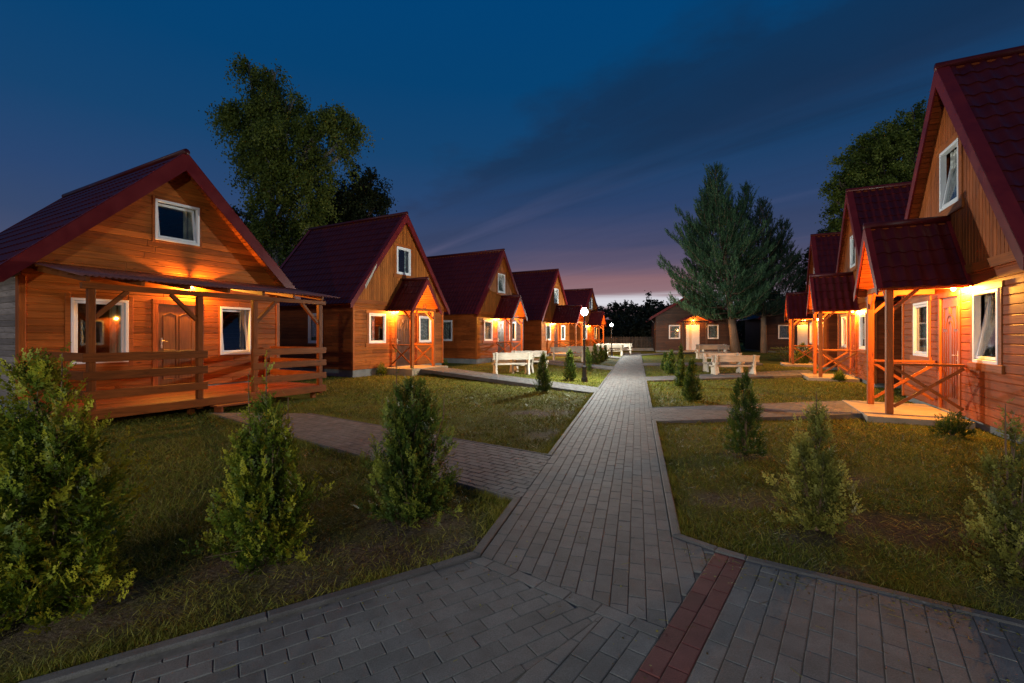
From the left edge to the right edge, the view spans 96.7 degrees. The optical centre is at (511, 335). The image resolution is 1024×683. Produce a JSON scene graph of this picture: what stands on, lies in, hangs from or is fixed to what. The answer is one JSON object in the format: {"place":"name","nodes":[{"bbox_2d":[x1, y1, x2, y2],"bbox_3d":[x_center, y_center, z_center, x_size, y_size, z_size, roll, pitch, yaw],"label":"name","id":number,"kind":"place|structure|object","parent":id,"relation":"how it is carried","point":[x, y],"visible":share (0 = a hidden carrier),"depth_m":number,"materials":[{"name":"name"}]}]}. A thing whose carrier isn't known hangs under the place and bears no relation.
{"place":"outdoors","nodes":[
{"label":"outdoors","id":0,"kind":"place"},
{"bbox_2d":[60,561,600,682],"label":"pavement","id":1,"kind":"structure","parent":0,"point":[495,638],"depth_m":2.27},
{"bbox_2d":[215,413,551,498],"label":"side path","id":2,"kind":"structure","parent":0,"point":[511,472],"depth_m":5.87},
{"bbox_2d":[0,340,1023,682],"bbox_3d":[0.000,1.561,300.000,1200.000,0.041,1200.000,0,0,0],"label":"ground","id":3,"kind":"structure","parent":0,"point":[64,628],"depth_m":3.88,"materials":[{"name":"plant"}]},
{"bbox_2d":[0,342,154,634],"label":"thuja bush","id":4,"kind":"object","parent":3,"relation":"on","point":[37,568],"visible":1,"depth_m":2.51,"materials":[{"name":"plant"}]},
{"bbox_2d":[0,149,339,427],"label":"cabin","id":5,"kind":"object","parent":3,"relation":"on","point":[163,284],"visible":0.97,"depth_m":10.01,"materials":[{"name":"brown wood"}]},
{"bbox_2d":[65,293,132,368],"bbox_3d":[-8.607,-0.095,9.488,0.197,1.500,1.110,0,0,29],"label":"window","id":6,"kind":"structure","parent":5,"relation":"in","point":[121,314],"depth_m":9.69,"materials":[{"name":"white glass"}]},
{"bbox_2d":[152,299,194,385],"bbox_3d":[-7.860,0.210,10.708,0.115,2.080,1.040,0,0,29],"label":"door","id":7,"kind":"structure","parent":5,"relation":"in","point":[173,329],"depth_m":10.62,"materials":[{"name":"brown wood"}]},
{"bbox_2d":[152,195,201,248],"bbox_3d":[-7.921,-2.645,10.738,0.199,1.030,1.030,0,0,29],"label":"window","id":8,"kind":"structure","parent":5,"relation":"in","point":[192,214],"depth_m":10.89,"materials":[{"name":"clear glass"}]},
{"bbox_2d":[219,305,250,355],"bbox_3d":[-7.290,-0.125,11.929,0.244,1.290,0.870,0,0,29],"label":"window","id":9,"kind":"structure","parent":5,"relation":"in","point":[245,337],"depth_m":12.11,"materials":[{"name":"clear glass"}]},
{"bbox_2d":[177,349,333,576],"bbox_3d":[-1.754,0.839,3.185,0.865,1.484,0.813,0,0,0],"label":"thuja bush","id":10,"kind":"object","parent":3,"relation":"on","point":[268,508],"visible":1,"depth_m":3.09,"materials":[{"name":"plant"}]},
{"bbox_2d":[19,497,520,682],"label":"kerb","id":11,"kind":"structure","parent":3,"relation":"on","point":[70,673],"depth_m":2.44,"materials":[{"name":"concrete"}]},
{"bbox_2d":[198,52,382,266],"bbox_3d":[-14.251,-8.331,29.484,11.041,20.181,5.727,0,0,0],"label":"birch","id":12,"kind":"object","parent":3,"relation":"on","point":[265,129],"visible":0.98,"depth_m":29.19,"materials":[{"name":"green plant"}]},
{"bbox_2d":[230,163,396,250],"bbox_3d":[-14.961,-5.401,33.941,12.628,14.333,5.778,0,0,0],"label":"leafy tree","id":13,"kind":"object","parent":3,"relation":"on","point":[367,202],"visible":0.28,"depth_m":33.21,"materials":[{"name":"green plant"}]},
{"bbox_2d":[209,413,513,500],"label":"kerb","id":14,"kind":"structure","parent":3,"relation":"on","point":[459,483],"depth_m":5.61,"materials":[{"name":"concrete"}]},
{"bbox_2d":[280,211,449,377],"bbox_3d":[-6.586,-1.697,20.384,7.480,7.094,6.059,0,0,29],"label":"cabin","id":15,"kind":"object","parent":3,"relation":"on","point":[376,275],"visible":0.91,"depth_m":18.64,"materials":[{"name":"brown wood"}]},
{"bbox_2d":[307,311,324,344],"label":"window","id":16,"kind":"structure","parent":15,"relation":"in","point":[309,342],"depth_m":18.04,"materials":[{"name":"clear glass"}]},
{"bbox_2d":[366,310,388,346],"bbox_3d":[-5.382,-0.275,18.017,0.206,1.410,1.220,0,0,29],"label":"window","id":17,"kind":"structure","parent":15,"relation":"in","point":[370,314],"depth_m":17.99,"materials":[{"name":"clear glass"}]},
{"bbox_2d":[395,312,409,366],"bbox_3d":[-4.612,0.182,19.300,0.115,2.295,1.020,0,0,29],"label":"door","id":18,"kind":"structure","parent":15,"relation":"in","point":[402,322],"depth_m":19.27,"materials":[{"name":"brown wood"}]},
{"bbox_2d":[393,242,413,278],"bbox_3d":[-4.656,-3.140,19.340,0.205,1.440,1.240,0,0,29],"label":"window","id":19,"kind":"structure","parent":15,"relation":"in","point":[408,250],"depth_m":19.41,"materials":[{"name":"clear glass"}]},
{"bbox_2d":[417,313,431,343],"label":"window","id":20,"kind":"structure","parent":15,"relation":"in","point":[422,328],"depth_m":20.64,"materials":[{"name":"clear glass"}]},
{"bbox_2d":[376,362,386,374],"bbox_3d":[-5.134,1.291,17.830,0.504,0.564,0.513,0,0,-39],"label":"round shrub","id":21,"kind":"object","parent":3,"relation":"on","point":[380,370],"visible":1,"depth_m":17.78,"materials":[{"name":"plant"}]},
{"bbox_2d":[343,349,462,527],"bbox_3d":[-0.902,0.847,3.912,0.987,1.471,0.972,0,0,0],"label":"thuja bush","id":22,"kind":"object","parent":3,"relation":"on","point":[408,455],"visible":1,"depth_m":3.81,"materials":[{"name":"plant"}]},
{"bbox_2d":[307,413,552,455],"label":"kerb","id":23,"kind":"structure","parent":3,"relation":"on","point":[443,436],"depth_m":6.58,"materials":[{"name":"concrete"}]},
{"bbox_2d":[427,249,527,363],"bbox_3d":[-2.630,-1.697,28.554,7.480,7.094,6.059,0,0,29],"label":"cabin","id":24,"kind":"object","parent":3,"relation":"on","point":[483,321],"visible":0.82,"depth_m":26.66,"materials":[{"name":"brown wood"}]},
{"bbox_2d":[444,319,453,341],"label":"window","id":25,"kind":"structure","parent":24,"relation":"in","point":[448,323],"depth_m":26.10,"materials":[{"name":"clear glass"}]},
{"bbox_2d":[483,318,493,342],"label":"window","id":26,"kind":"structure","parent":24,"relation":"in","point":[486,322],"depth_m":26.25,"materials":[{"name":"clear glass"}]},
{"bbox_2d":[496,271,506,295],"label":"window","id":27,"kind":"structure","parent":24,"relation":"in","point":[501,276],"depth_m":27.65,"materials":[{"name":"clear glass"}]},
{"bbox_2d":[497,319,505,352],"bbox_3d":[-0.668,0.153,27.476,0.087,2.235,1.020,0,0,29],"label":"door","id":28,"kind":"structure","parent":24,"relation":"in","point":[500,323],"depth_m":27.42,"materials":[{"name":"brown wood"}]},
{"bbox_2d":[508,320,516,342],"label":"window","id":29,"kind":"structure","parent":24,"relation":"in","point":[514,322],"depth_m":29.00,"materials":[{"name":"clear glass"}]},
{"bbox_2d":[420,369,593,393],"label":"kerb","id":30,"kind":"structure","parent":3,"relation":"on","point":[483,379],"depth_m":15.02,"materials":[{"name":"concrete"}]},
{"bbox_2d":[492,352,532,374],"bbox_3d":[-0.017,1.099,18.178,1.682,0.901,0.547,0,0,-17],"label":"bench","id":31,"kind":"object","parent":3,"relation":"on","point":[526,356],"visible":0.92,"depth_m":18.02,"materials":[{"name":"white wood"}]},
{"bbox_2d":[2,380,1023,682],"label":"curb","id":32,"kind":"structure","parent":3,"relation":"on","point":[498,510],"depth_m":3.59,"materials":[{"name":"concrete"}]},
{"bbox_2d":[509,355,538,372],"bbox_3d":[0.399,1.186,19.072,1.326,0.728,0.710,0,0,-17],"label":"picnic table","id":33,"kind":"object","parent":3,"relation":"on","point":[511,370],"visible":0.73,"depth_m":18.98,"materials":[{"name":"brown wood"}]},
{"bbox_2d":[511,350,548,371],"bbox_3d":[0.817,1.099,19.962,1.682,0.901,0.547,0,0,-17],"label":"bench","id":34,"kind":"object","parent":3,"relation":"on","point":[534,353],"visible":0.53,"depth_m":19.97,"materials":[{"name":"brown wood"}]},
{"bbox_2d":[533,351,552,391],"bbox_3d":[0.890,0.993,12.646,0.590,1.176,0.520,0,0,-22],"label":"thuja","id":35,"kind":"object","parent":3,"relation":"on","point":[544,381],"visible":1,"depth_m":12.59,"materials":[{"name":"plant"}]},
{"bbox_2d":[512,268,585,356],"bbox_3d":[1.820,-1.697,36.522,8.280,7.094,6.059,0,0,29],"label":"cabin","id":36,"kind":"object","parent":3,"relation":"on","point":[551,314],"visible":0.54,"depth_m":34.82,"materials":[{"name":"brown wood"}]},
{"bbox_2d":[545,323,551,341],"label":"window","id":37,"kind":"structure","parent":36,"relation":"in","point":[547,325],"depth_m":34.53,"materials":[{"name":"clear glass"}]},
{"bbox_2d":[553,324,558,352],"bbox_3d":[3.443,0.233,35.630,0.115,2.295,1.020,0,0,29],"label":"door","id":38,"kind":"structure","parent":36,"relation":"in","point":[555,326],"depth_m":35.65,"materials":[{"name":"brown wood"}]},
{"bbox_2d":[553,287,559,304],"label":"window","id":39,"kind":"structure","parent":36,"relation":"in","point":[556,290],"depth_m":35.82,"materials":[{"name":"clear glass"}]},
{"bbox_2d":[560,324,565,340],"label":"window","id":40,"kind":"structure","parent":36,"relation":"in","point":[562,325],"depth_m":37.10,"materials":[{"name":"clear glass"}]},
{"bbox_2d":[518,360,611,369],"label":"kerb","id":41,"kind":"structure","parent":3,"relation":"on","point":[559,364],"depth_m":23.16,"materials":[{"name":"concrete"}]},
{"bbox_2d":[550,347,582,361],"bbox_3d":[3.311,1.099,26.921,2.091,0.901,0.541,0,0,8],"label":"bench","id":42,"kind":"object","parent":3,"relation":"on","point":[565,349],"visible":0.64,"depth_m":26.73,"materials":[{"name":"brown wood"}]},
{"bbox_2d":[561,348,577,380],"bbox_3d":[1.996,0.992,15.736,0.568,1.176,0.544,0,0,0],"label":"thuja","id":43,"kind":"object","parent":3,"relation":"on","point":[570,372],"visible":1,"depth_m":15.68,"materials":[{"name":"plant"}]},
{"bbox_2d":[547,392,595,455],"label":"kerb","id":44,"kind":"structure","parent":3,"relation":"on","point":[559,441],"depth_m":7.32,"materials":[{"name":"concrete"}]},
{"bbox_2d":[581,307,586,381],"bbox_3d":[2.444,0.295,15.369,0.249,2.550,0.249,0,0,0],"label":"street lamp","id":45,"kind":"object","parent":3,"relation":"on","point":[584,373],"visible":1,"depth_m":15.33,"materials":[{"name":"black metal"}]},
{"bbox_2d":[564,288,606,352],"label":"cabin","id":46,"kind":"object","parent":3,"relation":"on","point":[595,319],"visible":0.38,"depth_m":43.30,"materials":[{"name":"brown wood"}]},
{"bbox_2d":[589,326,592,345],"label":"door","id":47,"kind":"structure","parent":46,"relation":"in","point":[590,327],"depth_m":43.87,"materials":[{"name":"brown wood"}]},
{"bbox_2d":[585,347,591,370],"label":"thuja","id":48,"kind":"object","parent":3,"relation":"on","point":[588,358],"visible":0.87,"depth_m":20.12,"materials":[{"name":"plant"}]},
{"bbox_2d":[591,344,600,363],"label":"thuja","id":49,"kind":"object","parent":3,"relation":"on","point":[594,359],"visible":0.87,"depth_m":25.24,"materials":[{"name":"plant"}]},
{"bbox_2d":[596,344,623,355],"bbox_3d":[7.520,1.086,35.011,2.156,0.929,0.558,0,0,6],"label":"bench","id":50,"kind":"object","parent":3,"relation":"on","point":[620,346],"visible":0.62,"depth_m":34.77,"materials":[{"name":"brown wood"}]},
{"bbox_2d":[597,302,637,336],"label":"tree","id":51,"kind":"object","parent":3,"relation":"on","point":[621,311],"visible":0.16,"depth_m":62.09,"materials":[{"name":"green plant"}]},
{"bbox_2d":[600,312,635,343],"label":"tree","id":52,"kind":"object","parent":3,"relation":"on","point":[617,330],"visible":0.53,"depth_m":56.88,"materials":[{"name":"green plant"}]},
{"bbox_2d":[606,300,643,323],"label":"tree","id":53,"kind":"object","parent":3,"relation":"on","point":[626,303],"visible":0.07,"depth_m":62.29,"materials":[{"name":"green plant"}]},
{"bbox_2d":[600,336,653,350],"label":"picket fence","id":54,"kind":"object","parent":3,"relation":"on","point":[640,343],"visible":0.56,"depth_m":46.99,"materials":[{"name":"brown wood"}]},
{"bbox_2d":[622,304,653,336],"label":"tree","id":55,"kind":"object","parent":3,"relation":"on","point":[636,322],"visible":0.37,"depth_m":59.11,"materials":[{"name":"green plant"}]},
{"bbox_2d":[638,291,663,317],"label":"tree","id":56,"kind":"object","parent":3,"relation":"on","point":[653,303],"visible":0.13,"depth_m":60.78,"materials":[{"name":"green plant"}]},
{"bbox_2d":[632,304,671,336],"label":"tree","id":57,"kind":"object","parent":3,"relation":"on","point":[646,325],"visible":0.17,"depth_m":56.99,"materials":[{"name":"green plant"}]},
{"bbox_2d":[660,352,667,370],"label":"thuja","id":58,"kind":"object","parent":3,"relation":"on","point":[665,355],"visible":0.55,"depth_m":20.13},
{"bbox_2d":[664,349,675,373],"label":"thuja","id":59,"kind":"object","parent":3,"relation":"on","point":[669,365],"visible":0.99,"depth_m":18.45,"materials":[{"name":"plant"}]},
{"bbox_2d":[672,359,685,386],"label":"thuja","id":60,"kind":"object","parent":3,"relation":"on","point":[680,376],"visible":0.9,"depth_m":13.81,"materials":[{"name":"plant"}]},
{"bbox_2d":[676,345,684,365],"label":"thuja","id":61,"kind":"object","parent":3,"relation":"on","point":[680,354],"visible":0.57,"depth_m":22.17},
{"bbox_2d":[646,293,738,352],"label":"cabin","id":62,"kind":"object","parent":3,"relation":"on","point":[673,327],"visible":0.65,"depth_m":42.62,"materials":[{"name":"brown wood"}]},
{"bbox_2d":[669,325,679,338],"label":"window","id":63,"kind":"structure","parent":62,"relation":"in","point":[674,330],"depth_m":42.98,"materials":[{"name":"clear glass"}]},
{"bbox_2d":[685,323,699,350],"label":"door","id":64,"kind":"structure","parent":62,"relation":"in","point":[692,331],"depth_m":42.51,"materials":[{"name":"white wood"}]},
{"bbox_2d":[708,324,718,338],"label":"window","id":65,"kind":"structure","parent":62,"relation":"in","point":[713,330],"depth_m":42.16,"materials":[{"name":"clear glass"}]},
{"bbox_2d":[680,357,704,400],"bbox_3d":[4.339,1.048,10.949,0.561,1.065,0.563,0,0,0],"label":"thuja","id":66,"kind":"object","parent":3,"relation":"on","point":[691,383],"visible":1,"depth_m":10.86,"materials":[{"name":"plant"}]},
{"bbox_2d":[644,363,762,365],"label":"kerb","id":67,"kind":"structure","parent":3,"relation":"on","point":[711,364],"depth_m":23.74,"materials":[{"name":"concrete"}]},
{"bbox_2d":[695,345,729,358],"bbox_3d":[13.279,1.076,30.305,2.199,0.948,0.569,0,0,4],"label":"bench","id":68,"kind":"object","parent":3,"relation":"on","point":[725,348],"visible":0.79,"depth_m":30.10,"materials":[{"name":"brown wood"}]},
{"bbox_2d":[656,162,785,352],"bbox_3d":[18.607,-6.870,40.438,10.201,17.343,10.853,0,0,33],"label":"pine","id":69,"kind":"object","parent":3,"relation":"on","point":[717,212],"visible":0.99,"depth_m":39.27,"materials":[{"name":"green plant"}]},
{"bbox_2d":[699,353,744,371],"bbox_3d":[9.116,1.146,19.682,1.876,0.808,0.485,0,0,-1],"label":"bench","id":70,"kind":"object","parent":3,"relation":"on","point":[703,356],"visible":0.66,"depth_m":19.71,"materials":[{"name":"wood"}]},
{"bbox_2d":[707,357,742,373],"bbox_3d":[8.860,1.224,18.692,1.479,0.652,0.631,0,0,-1],"label":"picnic table","id":71,"kind":"object","parent":3,"relation":"on","point":[738,369],"visible":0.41,"depth_m":18.59,"materials":[{"name":"brown wood"}]},
{"bbox_2d":[648,375,802,381],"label":"kerb","id":72,"kind":"structure","parent":3,"relation":"on","point":[787,376],"depth_m":16.42,"materials":[{"name":"concrete"}]},
{"bbox_2d":[709,355,759,374],"bbox_3d":[8.604,1.146,17.698,1.876,0.808,0.485,0,0,-1],"label":"bench","id":73,"kind":"object","parent":3,"relation":"on","point":[752,359],"visible":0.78,"depth_m":17.51,"materials":[{"name":"beige wood"}]},
{"bbox_2d":[736,317,744,346],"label":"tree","id":74,"kind":"object","parent":3,"relation":"on","point":[741,332],"visible":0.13,"depth_m":61.59,"materials":[{"name":"green plant"}]},
{"bbox_2d":[719,370,769,455],"bbox_3d":[3.031,1.011,5.939,0.583,1.140,0.606,0,0,-38],"label":"thuja","id":75,"kind":"object","parent":3,"relation":"on","point":[745,403],"visible":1,"depth_m":5.89,"materials":[{"name":"plant"}]},
{"bbox_2d":[649,400,860,407],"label":"kerb","id":76,"kind":"structure","parent":3,"relation":"on","point":[733,404],"depth_m":9.85,"materials":[{"name":"concrete"}]},
{"bbox_2d":[656,413,861,423],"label":"kerb","id":77,"kind":"structure","parent":3,"relation":"on","point":[831,416],"depth_m":8.37,"materials":[{"name":"concrete"}]},
{"bbox_2d":[730,195,807,352],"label":"pine","id":78,"kind":"object","parent":3,"relation":"on","point":[780,250],"visible":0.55,"depth_m":40.44,"materials":[{"name":"green plant"}]},
{"bbox_2d":[738,290,807,351],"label":"cabin","id":79,"kind":"object","parent":3,"relation":"on","point":[777,327],"visible":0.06,"depth_m":42.58,"materials":[{"name":"brown wood"}]},
{"bbox_2d":[778,325,788,338],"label":"window","id":80,"kind":"structure","parent":79,"relation":"in","point":[783,330],"depth_m":42.47,"materials":[{"name":"clear glass"}]},
{"bbox_2d":[797,323,807,350],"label":"door","id":81,"kind":"structure","parent":79,"relation":"in","point":[802,328],"depth_m":42.02,"materials":[{"name":"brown wood"}]},
{"bbox_2d":[769,346,794,360],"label":"juniper","id":82,"kind":"object","parent":3,"relation":"on","point":[784,354],"visible":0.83,"depth_m":27.79,"materials":[{"name":"plant"}]},
{"bbox_2d":[794,342,812,363],"bbox_3d":[15.227,0.939,23.818,1.044,1.284,1.113,0,0,-40],"label":"clipped cone shrub","id":83,"kind":"object","parent":3,"relation":"on","point":[805,360],"visible":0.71,"depth_m":23.74,"materials":[{"name":"plant"}]},
{"bbox_2d":[780,229,831,298],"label":"leafy tree","id":84,"kind":"object","parent":3,"relation":"on","point":[802,287],"visible":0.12,"depth_m":43.79,"materials":[{"name":"green plant"}]},
{"bbox_2d":[780,232,840,369],"bbox_3d":[17.634,-1.697,22.408,7.480,7.094,6.060,0,0,27],"label":"cabin","id":85,"kind":"object","parent":3,"relation":"on","point":[823,252],"visible":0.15,"depth_m":22.93,"materials":[{"name":"brown wood"}]},
{"bbox_2d":[809,320,812,344],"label":"window","id":86,"kind":"structure","parent":85,"relation":"in","point":[811,321],"depth_m":24.86,"materials":[{"name":"clear glass"}]},
{"bbox_2d":[762,387,865,534],"bbox_3d":[2.459,0.997,3.667,0.625,1.166,0.627,0,0,-21],"label":"thuja bush","id":87,"kind":"object","parent":3,"relation":"on","point":[816,477],"visible":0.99,"depth_m":3.60,"materials":[{"name":"plant"}]},
{"bbox_2d":[652,420,1023,627],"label":"kerb","id":88,"kind":"structure","parent":3,"relation":"on","point":[671,513],"depth_m":2.95,"materials":[{"name":"concrete"}]},
{"bbox_2d":[832,368,847,381],"bbox_3d":[11.074,1.319,15.347,0.432,0.507,0.467,0,0,-36],"label":"round shrub","id":89,"kind":"object","parent":3,"relation":"on","point":[838,375],"visible":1,"depth_m":15.30,"materials":[{"name":"plant"}]},
{"bbox_2d":[801,181,911,388],"bbox_3d":[14.143,-1.697,15.158,7.480,7.094,6.060,0,0,27],"label":"cabin","id":90,"kind":"object","parent":3,"relation":"on","point":[831,293],"visible":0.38,"depth_m":15.76,"materials":[{"name":"brown wood"}]},
{"bbox_2d":[840,313,847,348],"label":"window","id":91,"kind":"structure","parent":90,"relation":"in","point":[844,316],"depth_m":17.80,"materials":[{"name":"clear glass"}]},
{"bbox_2d":[848,232,856,271],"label":"window","id":92,"kind":"structure","parent":90,"relation":"in","point":[852,267],"depth_m":16.43,"materials":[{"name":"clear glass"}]},
{"bbox_2d":[849,312,857,377],"bbox_3d":[12.132,0.332,16.170,0.115,2.295,1.020,0,0,27],"label":"door","id":93,"kind":"structure","parent":90,"relation":"in","point":[852,319],"depth_m":16.32,"materials":[{"name":"brown wood"}]},
{"bbox_2d":[858,309,866,353],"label":"window","id":94,"kind":"structure","parent":90,"relation":"in","point":[863,313],"depth_m":15.16,"materials":[{"name":"clear glass"}]},
{"bbox_2d":[817,97,928,232],"bbox_3d":[29.392,-8.452,35.923,10.085,20.420,5.191,0,0,0],"label":"leafy tree","id":95,"kind":"object","parent":3,"relation":"on","point":[871,160],"visible":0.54,"depth_m":35.48,"materials":[{"name":"green plant"}]},
{"bbox_2d":[842,45,1023,443],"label":"cabin","id":96,"kind":"object","parent":3,"relation":"on","point":[944,258],"visible":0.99,"depth_m":8.13,"materials":[{"name":"brown wood"}]},
{"bbox_2d":[910,296,931,363],"bbox_3d":[8.997,-0.125,9.908,0.206,1.410,1.220,0,0,27],"label":"window","id":97,"kind":"structure","parent":96,"relation":"in","point":[924,303],"depth_m":10.10,"materials":[{"name":"clear glass"}]},
{"bbox_2d":[935,132,963,216],"bbox_3d":[8.339,-2.990,8.550,0.242,1.440,1.240,0,0,27],"label":"window","id":98,"kind":"structure","parent":96,"relation":"in","point":[954,181],"depth_m":8.75,"materials":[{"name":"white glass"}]},
{"bbox_2d":[937,290,962,417],"bbox_3d":[8.276,0.332,8.598,0.115,2.295,1.020,0,0,27],"label":"door","id":99,"kind":"structure","parent":96,"relation":"in","point":[951,306],"depth_m":8.60,"materials":[{"name":"brown wood"}]},
{"bbox_2d":[967,280,1004,373],"bbox_3d":[7.709,-0.125,7.288,0.246,1.410,1.160,0,0,27],"label":"window","id":100,"kind":"structure","parent":96,"relation":"in","point":[980,338],"depth_m":7.47,"materials":[{"name":"white glass"}]},
{"bbox_2d":[925,409,977,436],"bbox_3d":[6.800,1.358,7.018,0.516,0.432,0.550,0,0,-21],"label":"round shrub","id":101,"kind":"object","parent":3,"relation":"on","point":[951,425],"visible":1,"depth_m":6.99,"materials":[{"name":"plant"}]},
{"bbox_2d":[956,398,1023,588],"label":"thuja bush","id":102,"kind":"object","parent":3,"relation":"on","point":[1006,550],"visible":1,"depth_m":2.89,"materials":[{"name":"plant"}]},
{"bbox_2d":[0,0,1023,320],"label":"sky","id":103,"kind":"structure","parent":0,"point":[568,136],"materials":[{"name":"blue"}]},
{"bbox_2d":[425,367,599,392],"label":"side path","id":104,"kind":"structure","parent":0,"point":[522,380],"depth_m":15.20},
{"bbox_2d":[468,557,664,639],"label":"pavement","id":105,"kind":"structure","parent":0,"point":[628,620],"depth_m":2.62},
{"bbox_2d":[534,358,614,368],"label":"side path","id":106,"kind":"structure","parent":0,"point":[581,364],"depth_m":22.96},
{"bbox_2d":[481,353,682,627],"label":"path","id":107,"kind":"structure","parent":0,"point":[607,445],"depth_m":3.81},
{"bbox_2d":[513,616,657,682],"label":"pavement","id":108,"kind":"structure","parent":0,"point":[595,650],"depth_m":2.15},
{"bbox_2d":[631,553,744,682],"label":"red strip","id":109,"kind":"object","parent":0,"point":[675,653],"visible":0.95,"depth_m":2.38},
{"bbox_2d":[671,537,713,601],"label":"path","id":110,"kind":"structure","parent":0,"point":[690,568],"depth_m":3.06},
{"bbox_2d":[644,370,812,379],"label":"side path","id":111,"kind":"structure","parent":0,"point":[773,373],"depth_m":17.12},
{"bbox_2d":[650,401,859,420],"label":"side path","id":112,"kind":"structure","parent":0,"point":[720,411],"depth_m":9.06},
{"bbox_2d":[687,561,1023,682],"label":"pavement","id":113,"kind":"structure","parent":0,"point":[744,643],"depth_m":2.27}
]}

